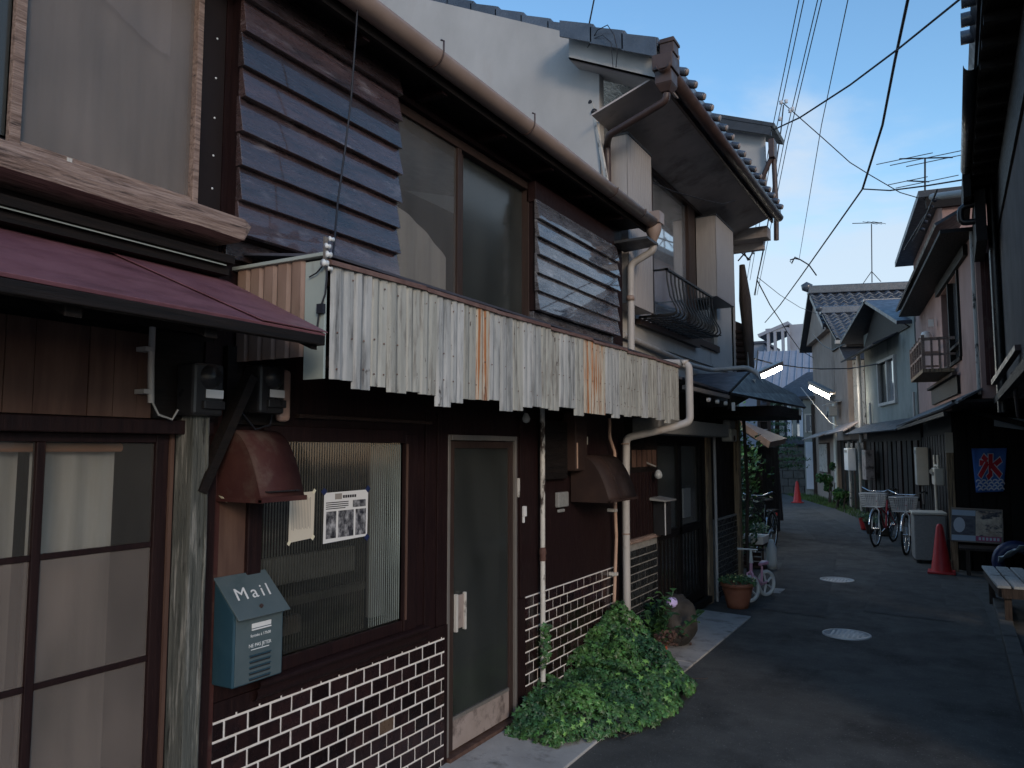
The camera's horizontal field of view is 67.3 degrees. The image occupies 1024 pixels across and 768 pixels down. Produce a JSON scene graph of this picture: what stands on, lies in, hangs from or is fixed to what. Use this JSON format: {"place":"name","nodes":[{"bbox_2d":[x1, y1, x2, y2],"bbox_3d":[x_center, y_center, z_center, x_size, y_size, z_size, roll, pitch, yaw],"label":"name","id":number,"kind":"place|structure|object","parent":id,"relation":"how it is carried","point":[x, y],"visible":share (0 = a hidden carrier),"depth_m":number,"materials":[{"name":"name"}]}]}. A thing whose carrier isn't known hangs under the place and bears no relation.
{"place":"outdoors","nodes":[
{"label":"outdoors","id":0,"kind":"place"},
{"bbox_2d":[439,609,750,767],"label":"pavement","id":1,"kind":"structure","parent":0,"point":[501,750],"depth_m":4.39,"materials":[{"name":"concrete"}]},
{"bbox_2d":[504,599,706,748],"bbox_3d":[0.771,1.870,5.276,0.844,0.595,2.164,-3,-6,30],"label":"ivy plant","id":2,"kind":"object","parent":1,"relation":"on","point":[583,684],"visible":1,"depth_m":4.99,"materials":[{"name":"green plant"}]},
{"bbox_2d":[639,588,704,638],"bbox_3d":[1.340,2.016,6.581,0.546,0.474,0.663,0,-5,4],"label":"hydrangea","id":3,"kind":"object","parent":1,"relation":"on","point":[660,622],"visible":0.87,"depth_m":6.42,"materials":[{"name":"green plant"}]},
{"bbox_2d":[655,593,697,646],"bbox_3d":[1.438,2.069,6.698,0.360,0.458,0.417,-3,-6,30],"label":"boulder","id":4,"kind":"object","parent":1,"relation":"on","point":[684,608],"visible":0.6,"depth_m":6.56,"materials":[{"name":"stone"}]},
{"bbox_2d":[472,0,969,350],"label":"sky","id":5,"kind":"structure","parent":0,"point":[736,51],"materials":[{"name":"blue"}]},
{"bbox_2d":[739,341,779,446],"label":"distant building","id":6,"kind":"structure","parent":0,"point":[760,345],"depth_m":64.66,"materials":[{"name":"grey"}]},
{"bbox_2d":[752,361,782,377],"bbox_3d":[4.305,-0.178,13.066,0.901,0.473,0.136,4,-6,-38],"label":"street lamp","id":7,"kind":"object","parent":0,"point":[770,369],"visible":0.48,"depth_m":13.10,"materials":[{"name":"white plastic"}]},
{"bbox_2d":[754,105,783,294],"bbox_3d":[4.159,-2.943,12.837,0.251,2.531,2.219,0,-5,5],"label":"overhead wire","id":8,"kind":"object","parent":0,"point":[772,191],"visible":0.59,"depth_m":11.94,"materials":[{"name":"black"}]},
{"bbox_2d":[747,0,798,277],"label":"overhead wire","id":9,"kind":"object","parent":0,"point":[782,80],"visible":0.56,"depth_m":11.66,"materials":[{"name":"black"}]},
{"bbox_2d":[750,0,803,277],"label":"overhead wire","id":10,"kind":"object","parent":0,"point":[785,87],"visible":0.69,"depth_m":11.62,"materials":[{"name":"black"}]},
{"bbox_2d":[757,321,802,350],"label":"distant apartment building","id":11,"kind":"structure","parent":0,"point":[775,334],"depth_m":59.57,"materials":[{"name":"white concrete"}]},
{"bbox_2d":[749,349,812,398],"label":"distant warehouse","id":12,"kind":"structure","parent":0,"point":[784,376],"depth_m":45.40,"materials":[{"name":"metal"}]},
{"bbox_2d":[754,0,817,293],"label":"overhead wire","id":13,"kind":"object","parent":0,"point":[797,85],"visible":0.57,"depth_m":11.65,"materials":[{"name":"black"}]},
{"bbox_2d":[778,99,794,120],"bbox_3d":[3.862,-3.869,10.835,0.232,0.302,0.060,-3,-6,30],"label":"insulator cluster","id":14,"kind":"object","parent":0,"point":[791,109],"visible":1,"depth_m":10.83,"materials":[{"name":"white ceramic"}]},
{"bbox_2d":[783,103,924,199],"bbox_3d":[5.166,-3.389,11.377,2.918,1.095,0.062,2,-5,-23],"label":"overhead wire","id":15,"kind":"object","parent":14,"relation":"attached to","point":[846,159],"visible":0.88,"depth_m":11.27,"materials":[{"name":"black"}]},
{"bbox_2d":[760,372,813,447],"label":"house","id":16,"kind":"structure","parent":0,"point":[796,427],"depth_m":33.41,"materials":[{"name":"paint"}]},
{"bbox_2d":[757,0,821,293],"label":"overhead wire","id":17,"kind":"object","parent":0,"point":[793,116],"visible":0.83,"depth_m":12.32,"materials":[{"name":"black"}]},
{"bbox_2d":[568,495,1023,767],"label":"road","id":18,"kind":"structure","parent":0,"point":[920,638],"depth_m":5.70,"materials":[{"name":"grey asphalt"}]},
{"bbox_2d":[717,573,756,608],"bbox_3d":[2.441,2.234,8.332,0.420,0.364,0.424,-3,-6,30],"label":"terracotta pot","id":19,"kind":"object","parent":18,"relation":"on","point":[738,593],"visible":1,"depth_m":8.22,"materials":[{"name":"orange ceramic"}]},
{"bbox_2d":[737,548,775,602],"bbox_3d":[2.841,2.163,8.779,0.270,0.596,0.755,-6,-8,51],"label":"balance bike","id":20,"kind":"object","parent":18,"relation":"on","point":[760,583],"visible":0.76,"depth_m":8.87,"materials":[{"name":"pink plastic"}]},
{"bbox_2d":[742,491,778,556],"bbox_3d":[4.148,2.295,12.802,0.593,1.050,1.739,-3,-6,30],"label":"bicycle","id":21,"kind":"object","parent":18,"relation":"on","point":[765,519],"visible":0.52,"depth_m":12.87,"materials":[{"name":"black metal"}]},
{"bbox_2d":[766,539,776,569],"bbox_3d":[3.718,2.438,11.013,0.150,0.416,0.150,-3,-6,30],"label":"plastic bottle","id":22,"kind":"object","parent":18,"relation":"on","point":[771,553],"visible":0.98,"depth_m":10.96,"materials":[{"name":"white"}]},
{"bbox_2d":[771,403,810,519],"bbox_3d":[6.696,1.751,18.671,1.090,3.108,1.268,-3,-6,30],"label":"pine tree","id":23,"kind":"object","parent":18,"relation":"on","point":[776,429],"visible":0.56,"depth_m":18.64,"materials":[{"name":"green plant"}]},
{"bbox_2d":[791,481,803,502],"bbox_3d":[9.209,3.480,24.827,0.350,0.694,0.350,-3,-6,30],"label":"traffic cone","id":24,"kind":"object","parent":18,"relation":"on","point":[797,497],"visible":1,"depth_m":24.75,"materials":[{"name":"red plastic"}]},
{"bbox_2d":[820,577,854,582],"bbox_3d":[4.252,2.560,10.059,0.420,0.012,0.420,-3,-6,30],"label":"manhole cover","id":25,"kind":"object","parent":18,"relation":"on","point":[839,579],"visible":1,"depth_m":10.04,"materials":[{"name":"metal"}]},
{"bbox_2d":[822,629,871,640],"bbox_3d":[3.079,2.305,7.077,0.420,0.012,0.420,-3,-6,30],"label":"manhole cover","id":26,"kind":"object","parent":18,"relation":"on","point":[849,634],"visible":1,"depth_m":7.06,"materials":[{"name":"metal"}]},
{"bbox_2d":[858,487,898,546],"bbox_3d":[6.754,2.404,14.069,0.599,1.050,1.707,-3,-6,30],"label":"bicycle","id":27,"kind":"object","parent":18,"relation":"on","point":[877,508],"visible":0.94,"depth_m":13.76,"materials":[{"name":"metal"}]},
{"bbox_2d":[888,490,927,554],"bbox_3d":[6.723,2.312,12.997,0.594,1.050,1.728,-3,-6,30],"label":"bicycle","id":28,"kind":"object","parent":18,"relation":"on","point":[907,513],"visible":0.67,"depth_m":12.54,"materials":[{"name":"grey metal"}]},
{"bbox_2d":[909,510,946,562],"bbox_3d":[6.355,2.328,11.732,0.470,0.765,0.520,-2,-5,23],"label":"trash bin","id":29,"kind":"object","parent":18,"relation":"on","point":[924,523],"visible":0.77,"depth_m":11.54,"materials":[{"name":"grey plastic"}]},
{"bbox_2d":[927,524,955,574],"bbox_3d":[5.947,2.277,10.671,0.340,0.674,0.340,-3,-6,30],"label":"traffic cone","id":30,"kind":"object","parent":18,"relation":"on","point":[941,563],"visible":1,"depth_m":10.60,"materials":[{"name":"red plastic"}]},
{"bbox_2d":[799,0,847,258],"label":"overhead wire","id":31,"kind":"object","parent":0,"point":[823,114],"visible":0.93,"depth_m":12.72,"materials":[{"name":"black"}]},
{"bbox_2d":[701,493,1023,725],"bbox_3d":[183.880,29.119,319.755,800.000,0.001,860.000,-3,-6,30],"label":"ground","id":32,"kind":"structure","parent":0,"point":[979,588],"depth_m":10.21,"materials":[{"name":"concrete"}]},
{"bbox_2d":[0,0,327,767],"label":"row house","id":33,"kind":"structure","parent":32,"relation":"on","point":[120,298],"depth_m":2.54,"materials":[{"name":"brown paint"}]},
{"bbox_2d":[0,0,204,202],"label":"window frame","id":34,"kind":"structure","parent":33,"relation":"in","point":[111,87],"depth_m":2.61,"materials":[{"name":"glass"}]},
{"bbox_2d":[176,362,224,416],"bbox_3d":[-1.113,0.021,2.766,0.124,0.190,0.130,-3,-6,30],"label":"electricity meter","id":35,"kind":"object","parent":33,"relation":"on","point":[200,391],"visible":0.95,"depth_m":2.72,"materials":[{"name":"black"}]},
{"bbox_2d":[243,364,285,414],"bbox_3d":[-0.967,0.023,3.023,0.124,0.190,0.130,-3,-6,30],"label":"electricity meter","id":36,"kind":"object","parent":33,"relation":"attached to","point":[267,396],"visible":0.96,"depth_m":2.98,"materials":[{"name":"black plastic"}]},
{"bbox_2d":[275,370,290,421],"bbox_3d":[-0.941,0.048,3.159,0.035,0.215,0.065,-3,-6,30],"label":"cable duct","id":37,"kind":"object","parent":33,"relation":"attached to","point":[284,416],"visible":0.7,"depth_m":3.15,"materials":[{"name":"beige plastic"}]},
{"bbox_2d":[207,0,693,767],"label":"row house","id":38,"kind":"structure","parent":32,"relation":"on","point":[461,336],"depth_m":3.83,"materials":[{"name":"brown paint"}]},
{"bbox_2d":[212,569,289,688],"bbox_3d":[-0.989,0.924,2.925,0.145,0.388,0.250,-3,-6,30],"label":"mailbox","id":39,"kind":"object","parent":38,"relation":"attached to","point":[248,627],"visible":1,"depth_m":2.87,"materials":[{"name":"blue paint"}]},
{"bbox_2d":[216,430,306,503],"bbox_3d":[-0.952,0.311,2.940,0.246,0.272,0.224,-3,-6,30],"label":"window hood","id":40,"kind":"object","parent":38,"relation":"attached to","point":[259,466],"depth_m":2.87,"materials":[{"name":"brown metal"}]},
{"bbox_2d":[287,489,315,545],"bbox_3d":[-0.901,0.568,3.293,0.003,0.234,0.164,-3,-6,30],"label":"paper notice","id":41,"kind":"object","parent":38,"relation":"attached to","point":[301,519],"visible":0.79,"depth_m":3.29,"materials":[{"name":"beige paper"}]},
{"bbox_2d":[309,236,334,326],"bbox_3d":[-0.696,-0.370,2.795,0.097,0.336,0.054,-3,-6,30],"label":"cable anchor","id":42,"kind":"object","parent":38,"relation":"attached to","point":[321,306],"visible":1,"depth_m":2.78,"materials":[{"name":"white ceramic"}]},
{"bbox_2d":[244,425,430,700],"bbox_3d":[-0.754,0.742,3.510,0.112,1.078,1.170,-3,-6,30],"label":"window frame","id":43,"kind":"structure","parent":38,"relation":"in","point":[338,589],"depth_m":3.49,"materials":[{"name":"brown paint"}]},
{"bbox_2d":[331,10,357,259],"bbox_3d":[-0.693,-1.102,3.100,0.061,1.330,0.365,0,-5,1],"label":"hanging cable","id":44,"kind":"object","parent":38,"relation":"hanging from","point":[339,189],"visible":0.81,"depth_m":3.25,"materials":[{"name":"black rubber"}]},
{"bbox_2d":[321,486,370,543],"bbox_3d":[-0.762,0.603,3.535,0.002,0.264,0.335,-3,-6,30],"label":"printed notice","id":45,"kind":"object","parent":38,"relation":"attached to","point":[345,515],"visible":1,"depth_m":3.53,"materials":[{"name":"white paper"}]},
{"bbox_2d":[399,102,528,315],"bbox_3d":[-0.269,-0.924,4.556,0.080,0.980,1.495,-3,-6,30],"label":"window frame","id":46,"kind":"structure","parent":38,"relation":"in","point":[491,261],"depth_m":4.78,"materials":[{"name":"brown wood"}]},
{"bbox_2d":[449,441,512,752],"bbox_3d":[-0.182,1.181,4.526,0.032,1.680,0.704,-3,-6,30],"label":"door frame","id":47,"kind":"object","parent":38,"relation":"in","point":[454,444],"depth_m":4.68,"materials":[{"name":"brown wood"}]},
{"bbox_2d":[539,408,546,681],"bbox_3d":[0.203,1.038,5.083,0.052,1.800,0.052,-3,-6,30],"label":"vent pipe","id":48,"kind":"object","parent":38,"relation":"attached to","point":[542,554],"visible":0.91,"depth_m":5.07,"materials":[{"name":"grey metal"}]},
{"bbox_2d":[555,491,568,512],"bbox_3d":[0.352,0.832,5.417,0.035,0.143,0.160,-3,-6,30],"label":"door chime","id":49,"kind":"object","parent":38,"relation":"attached to","point":[561,499],"depth_m":5.38,"materials":[{"name":"grey plastic"}]},
{"bbox_2d":[562,410,637,502],"bbox_3d":[0.658,0.534,5.691,0.322,0.653,0.674,-3,-6,30],"label":"range hood","id":50,"kind":"object","parent":38,"relation":"attached to","point":[600,478],"visible":0.96,"depth_m":5.51,"materials":[{"name":"brown metal"}]},
{"bbox_2d":[607,418,617,604],"bbox_3d":[0.791,1.043,6.128,0.075,1.532,0.164,-3,-6,30],"label":"gas pipe","id":51,"kind":"object","parent":38,"relation":"attached to","point":[614,574],"visible":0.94,"depth_m":6.13,"materials":[{"name":"beige metal"}]},
{"bbox_2d":[379,0,805,635],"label":"two storey house","id":52,"kind":"structure","parent":32,"relation":"on","point":[635,118],"depth_m":7.68,"materials":[{"name":"white paint"}]},
{"bbox_2d":[650,496,675,534],"bbox_3d":[1.384,1.206,7.047,0.160,0.340,0.300,-3,-6,30],"label":"letter box","id":53,"kind":"object","parent":52,"relation":"on","point":[661,515],"visible":1,"depth_m":7.00,"materials":[{"name":"black metal"}]},
{"bbox_2d":[657,439,704,602],"bbox_3d":[1.721,1.428,7.881,0.040,1.700,1.550,-3,-6,30],"label":"sliding door","id":54,"kind":"structure","parent":52,"relation":"in","point":[681,552],"depth_m":7.94,"materials":[{"name":"black wood"}]},
{"bbox_2d":[651,167,719,352],"bbox_3d":[2.009,-1.327,8.935,0.110,1.670,2.550,-3,-6,30],"label":"window frame","id":55,"kind":"structure","parent":52,"relation":"in","point":[690,211],"depth_m":9.00,"materials":[{"name":"brown metal"}]},
{"bbox_2d":[722,420,736,441],"bbox_3d":[2.637,0.567,9.308,0.130,0.260,0.300,-3,-6,30],"label":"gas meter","id":56,"kind":"object","parent":52,"relation":"attached to","point":[732,437],"visible":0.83,"depth_m":9.21,"materials":[{"name":"grey metal"}]},
{"bbox_2d":[714,113,784,406],"bbox_3d":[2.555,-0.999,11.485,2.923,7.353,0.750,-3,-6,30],"label":"gabled house","id":57,"kind":"structure","parent":32,"relation":"on","point":[752,137],"depth_m":10.89,"materials":[{"name":"white paint"}]},
{"bbox_2d":[735,321,754,372],"bbox_3d":[3.268,-0.536,10.890,0.295,0.770,0.100,-3,-6,30],"label":"rusty lean to","id":58,"kind":"object","parent":57,"relation":"attached to","point":[740,355],"visible":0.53,"depth_m":10.88,"materials":[{"name":"brown metal"}]},
{"bbox_2d":[739,264,753,367],"bbox_3d":[3.305,-0.944,10.850,0.179,1.507,0.158,-1,-5,7],"label":"charred post","id":59,"kind":"object","parent":58,"relation":"on","point":[745,305],"visible":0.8,"depth_m":10.79,"materials":[{"name":"black wood"}]},
{"bbox_2d":[772,0,959,130],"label":"overhead wire","id":60,"kind":"object","parent":57,"relation":"attached to","point":[908,40],"visible":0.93,"depth_m":7.32,"materials":[{"name":"black"}]},
{"bbox_2d":[740,438,759,567],"bbox_3d":[3.273,1.546,11.011,0.541,2.203,1.003,-3,-6,30],"label":"climbing shrub","id":61,"kind":"object","parent":32,"relation":"on","point":[750,509],"visible":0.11,"depth_m":10.89,"materials":[{"name":"green plant"}]},
{"bbox_2d":[743,542,767,568],"bbox_3d":[3.535,2.498,11.252,0.380,0.345,0.460,-3,-6,30],"label":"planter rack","id":62,"kind":"object","parent":32,"relation":"on","point":[756,560],"visible":0.3,"depth_m":11.02,"materials":[{"name":"metal"}]},
{"bbox_2d":[750,522,769,544],"bbox_3d":[3.611,2.163,11.204,0.296,0.310,0.697,-3,-6,30],"label":"planter box","id":63,"kind":"object","parent":62,"relation":"on","point":[763,539],"visible":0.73,"depth_m":11.09,"materials":[{"name":"white paint"}]},
{"bbox_2d":[738,401,774,547],"bbox_3d":[4.076,1.515,14.880,1.867,2.956,3.741,-2,-5,20],"label":"hedge","id":64,"kind":"object","parent":32,"relation":"on","point":[752,467],"visible":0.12,"depth_m":14.43,"materials":[{"name":"green plant"}]},
{"bbox_2d":[740,421,786,535],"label":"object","id":65,"kind":"structure","parent":32,"relation":"on","point":[769,440],"depth_m":15.24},
{"bbox_2d":[757,400,770,446],"bbox_3d":[5.872,1.781,17.852,0.295,2.900,0.110,-3,-6,30],"label":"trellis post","id":66,"kind":"object","parent":32,"relation":"on","point":[765,425],"visible":0.17,"depth_m":17.92,"materials":[{"name":"green wood"}]},
{"bbox_2d":[779,448,805,493],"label":"block wall","id":67,"kind":"structure","parent":32,"relation":"on","point":[790,477],"depth_m":29.89,"materials":[{"name":"concrete"}]},
{"bbox_2d":[799,396,816,494],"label":"shed","id":68,"kind":"structure","parent":32,"relation":"on","point":[808,453],"depth_m":28.68,"materials":[{"name":"paint"}]},
{"bbox_2d":[805,442,813,488],"bbox_3d":[11.119,3.028,28.585,0.350,1.750,0.050,-3,-6,30],"label":"door","id":69,"kind":"structure","parent":68,"relation":"in","point":[808,445],"depth_m":28.58,"materials":[{"name":"grey metal"}]},
{"bbox_2d":[804,414,815,432],"bbox_3d":[11.147,1.458,28.719,0.400,0.700,0.036,-3,-6,30],"label":"window","id":70,"kind":"structure","parent":68,"relation":"in","point":[808,423],"depth_m":28.76,"materials":[{"name":"grey glass"}]},
{"bbox_2d":[815,462,835,502],"bbox_3d":[9.876,3.117,24.239,0.638,1.336,0.437,0,-5,5],"label":"shrub","id":71,"kind":"object","parent":32,"relation":"on","point":[826,481],"visible":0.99,"depth_m":24.16,"materials":[{"name":"green plant"}]},
{"bbox_2d":[787,492,884,521],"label":"grass","id":72,"kind":"structure","parent":32,"relation":"on","point":[817,499],"depth_m":24.06,"materials":[{"name":"green plant"}]},
{"bbox_2d":[832,487,849,508],"bbox_3d":[9.468,3.284,22.142,0.672,0.648,0.359,3,-6,-28],"label":"shrub","id":73,"kind":"object","parent":32,"relation":"on","point":[841,495],"visible":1,"depth_m":22.09,"materials":[{"name":"green plant"}]},
{"bbox_2d":[815,305,869,512],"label":"tiled roof house","id":74,"kind":"structure","parent":32,"relation":"on","point":[838,319],"depth_m":22.85,"materials":[{"name":"beige paint"}]},
{"bbox_2d":[822,401,839,417],"bbox_3d":[10.009,0.806,24.067,0.454,0.534,0.750,-1,-5,13],"label":"junction box","id":75,"kind":"object","parent":74,"relation":"attached to","point":[831,411],"visible":0.99,"depth_m":23.85,"materials":[{"name":"grey plastic"}]},
{"bbox_2d":[849,443,854,506],"bbox_3d":[10.043,2.671,22.665,0.020,1.850,0.630,-1,-5,13],"label":"door panel","id":76,"kind":"structure","parent":74,"relation":"in","point":[850,444],"depth_m":22.68,"materials":[{"name":"grey wood"}]},
{"bbox_2d":[854,443,859,507],"bbox_3d":[9.888,2.612,21.985,0.020,1.850,0.630,-1,-5,13],"label":"door panel","id":77,"kind":"structure","parent":74,"relation":"in","point":[855,444],"depth_m":22.04,"materials":[{"name":"grey wood"}]},
{"bbox_2d":[859,443,865,509],"bbox_3d":[9.733,2.554,21.305,0.020,1.850,0.630,-1,-5,13],"label":"door panel","id":78,"kind":"structure","parent":74,"relation":"in","point":[860,444],"depth_m":21.44,"materials":[{"name":"grey metal"}]},
{"bbox_2d":[799,281,907,500],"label":"beige house","id":79,"kind":"structure","parent":32,"relation":"on","point":[826,450],"depth_m":26.57,"materials":[{"name":"paint"}]},
{"bbox_2d":[808,381,835,400],"bbox_3d":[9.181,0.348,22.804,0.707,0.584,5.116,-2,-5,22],"label":"street lamp","id":80,"kind":"object","parent":79,"relation":"attached to","point":[822,390],"visible":1,"depth_m":20.72,"materials":[{"name":"white plastic"}]},
{"bbox_2d":[819,442,830,473],"bbox_3d":[10.804,2.556,26.592,0.075,1.050,1.700,-1,-5,13],"label":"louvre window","id":81,"kind":"structure","parent":79,"relation":"in","point":[828,444],"depth_m":25.80,"materials":[{"name":"metal"}]},
{"bbox_2d":[852,221,884,283],"bbox_3d":[11.173,-4.130,23.995,0.958,1.969,0.087,-2,-5,27],"label":"tv antenna","id":82,"kind":"object","parent":79,"relation":"on","point":[872,222],"visible":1,"depth_m":23.97,"materials":[{"name":"black metal"}]},
{"bbox_2d":[862,517,878,533],"bbox_3d":[7.317,2.872,15.622,0.383,0.339,0.380,-3,-6,30],"label":"plant pot","id":83,"kind":"object","parent":32,"relation":"on","point":[865,522],"visible":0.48,"depth_m":15.56,"materials":[{"name":"red plastic"}]},
{"bbox_2d":[945,433,958,571],"bbox_3d":[6.244,1.666,10.911,0.094,1.945,0.084,-3,-6,30],"label":"timber post","id":84,"kind":"object","parent":32,"relation":"on","point":[951,491],"visible":0.78,"depth_m":10.89,"materials":[{"name":"brown wood"}]},
{"bbox_2d":[895,186,1013,558],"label":"two storey house","id":85,"kind":"structure","parent":32,"relation":"on","point":[943,290],"depth_m":11.25,"materials":[{"name":"pink paint"}]},
{"bbox_2d":[876,150,960,189],"bbox_3d":[7.356,-3.499,13.371,1.793,1.260,0.540,0,-5,5],"label":"tv antenna","id":86,"kind":"object","parent":85,"relation":"on","point":[925,162],"visible":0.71,"depth_m":13.47,"materials":[{"name":"black metal"}]},
{"bbox_2d":[914,447,928,503],"bbox_3d":[7.652,1.708,14.364,0.210,1.050,0.340,-2,-5,23],"label":"utility box","id":87,"kind":"object","parent":85,"relation":"attached to","point":[921,466],"visible":0.98,"depth_m":14.23,"materials":[{"name":"grey metal"}]},
{"bbox_2d":[929,455,944,509],"bbox_3d":[6.647,1.584,12.027,0.187,0.941,0.850,-2,-5,23],"label":"gas meter","id":88,"kind":"object","parent":85,"relation":"attached to","point":[937,473],"visible":0.83,"depth_m":11.96,"materials":[{"name":"grey metal"}]},
{"bbox_2d":[931,375,959,404],"bbox_3d":[6.682,0.121,11.893,0.035,0.250,3.000,-2,-5,23],"label":"low vent window","id":89,"kind":"structure","parent":85,"relation":"in","point":[951,388],"depth_m":11.51,"materials":[{"name":"grey glass"}]},
{"bbox_2d":[944,270,962,367],"bbox_3d":[6.408,-0.862,11.141,0.150,1.220,1.850,-2,-5,23],"label":"window frame","id":90,"kind":"structure","parent":85,"relation":"in","point":[952,290],"depth_m":11.08,"materials":[{"name":"black wood"}]},
{"bbox_2d":[951,398,1023,571],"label":"shop front","id":91,"kind":"object","parent":32,"relation":"on","point":[979,423],"visible":0.64,"depth_m":10.78,"materials":[{"name":"black wood"}]},
{"bbox_2d":[971,448,1006,492],"bbox_3d":[6.627,1.197,10.656,0.421,0.618,0.036,-3,-6,30],"label":"ice flag","id":92,"kind":"object","parent":91,"relation":"attached to","point":[989,465],"visible":1,"depth_m":10.66,"materials":[{"name":"blue fabric"}]},
{"bbox_2d":[957,0,1023,417],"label":"two storey house","id":93,"kind":"structure","parent":32,"relation":"on","point":[992,147],"depth_m":6.69,"materials":[{"name":"black wood"}]},
{"bbox_2d":[862,178,970,190],"bbox_3d":[4.789,-2.401,9.246,0.034,0.588,2.001,1,-5,-7],"label":"overhead wire","id":94,"kind":"object","parent":93,"relation":"attached to","point":[915,186],"visible":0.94,"depth_m":9.14,"materials":[{"name":"black"}]},
{"bbox_2d":[765,189,862,322],"bbox_3d":[5.869,-2.142,15.891,0.047,0.148,11.552,-1,-5,12],"label":"overhead wire","id":95,"kind":"object","parent":94,"relation":"attached to","point":[861,190],"visible":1,"depth_m":12.85,"materials":[{"name":"black"}]},
{"bbox_2d":[861,0,908,188],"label":"overhead wire","id":96,"kind":"object","parent":94,"relation":"attached to","point":[892,74],"visible":0.97,"depth_m":8.02,"materials":[{"name":"black"}]},
{"bbox_2d":[959,544,1021,574],"bbox_3d":[6.789,2.413,10.378,1.300,0.365,0.450,-3,-6,30],"label":"table","id":97,"kind":"object","parent":32,"relation":"on","point":[967,548],"visible":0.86,"depth_m":10.48,"materials":[{"name":"brown wood"}]},
{"bbox_2d":[950,507,1003,543],"bbox_3d":[6.351,1.933,10.522,0.632,0.468,0.046,-3,-6,30],"label":"sign board","id":98,"kind":"object","parent":97,"relation":"on","point":[977,525],"visible":0.96,"depth_m":10.51,"materials":[{"name":"grey plastic"}]},
{"bbox_2d":[982,566,1023,620],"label":"slatted bench","id":99,"kind":"object","parent":32,"relation":"on","point":[998,578],"visible":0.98,"depth_m":7.68,"materials":[{"name":"grey wood"}]},
{"bbox_2d":[991,541,1023,568],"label":"tyre","id":100,"kind":"object","parent":99,"relation":"on","point":[1002,549],"visible":0.45,"depth_m":9.63,"materials":[{"name":"blue rubber"}]},
{"bbox_2d":[998,545,1023,562],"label":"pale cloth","id":101,"kind":"object","parent":100,"relation":"on","point":[1012,552],"visible":1,"depth_m":9.42,"materials":[{"name":"grey"}]},
{"bbox_2d":[993,597,1023,724],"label":"kerb","id":102,"kind":"structure","parent":32,"relation":"on","point":[1013,649],"depth_m":6.30,"materials":[{"name":"concrete"}]},
{"bbox_2d":[840,298,924,526],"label":"two storey house","id":103,"kind":"structure","parent":0,"point":[882,331],"depth_m":18.11,"materials":[{"name":"paint"}]},
{"bbox_2d":[754,358,877,369],"bbox_3d":[6.079,-0.411,15.054,1.524,0.589,8.015,-3,-6,30],"label":"overhead wire","id":104,"kind":"object","parent":103,"relation":"attached to","point":[817,368],"visible":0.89,"depth_m":17.72,"materials":[{"name":"black"}]},
{"bbox_2d":[844,448,855,482],"bbox_3d":[9.192,2.220,20.916,0.210,0.950,0.500,-1,-5,13],"label":"utility box","id":105,"kind":"object","parent":103,"relation":"attached to","point":[849,459],"visible":1,"depth_m":20.70,"materials":[{"name":"white paint"}]},
{"bbox_2d":[862,450,874,491],"bbox_3d":[9.019,2.221,19.473,0.210,1.100,0.420,-1,-5,13],"label":"water heater","id":106,"kind":"object","parent":103,"relation":"attached to","point":[868,472],"visible":0.9,"depth_m":19.30,"materials":[{"name":"metal"}]},
{"bbox_2d":[876,354,897,406],"bbox_3d":[8.896,-0.061,18.195,0.120,1.110,1.600,-1,-5,13],"label":"window frame","id":107,"kind":"structure","parent":103,"relation":"in","point":[888,373],"depth_m":18.17,"materials":[{"name":"silver metal"}]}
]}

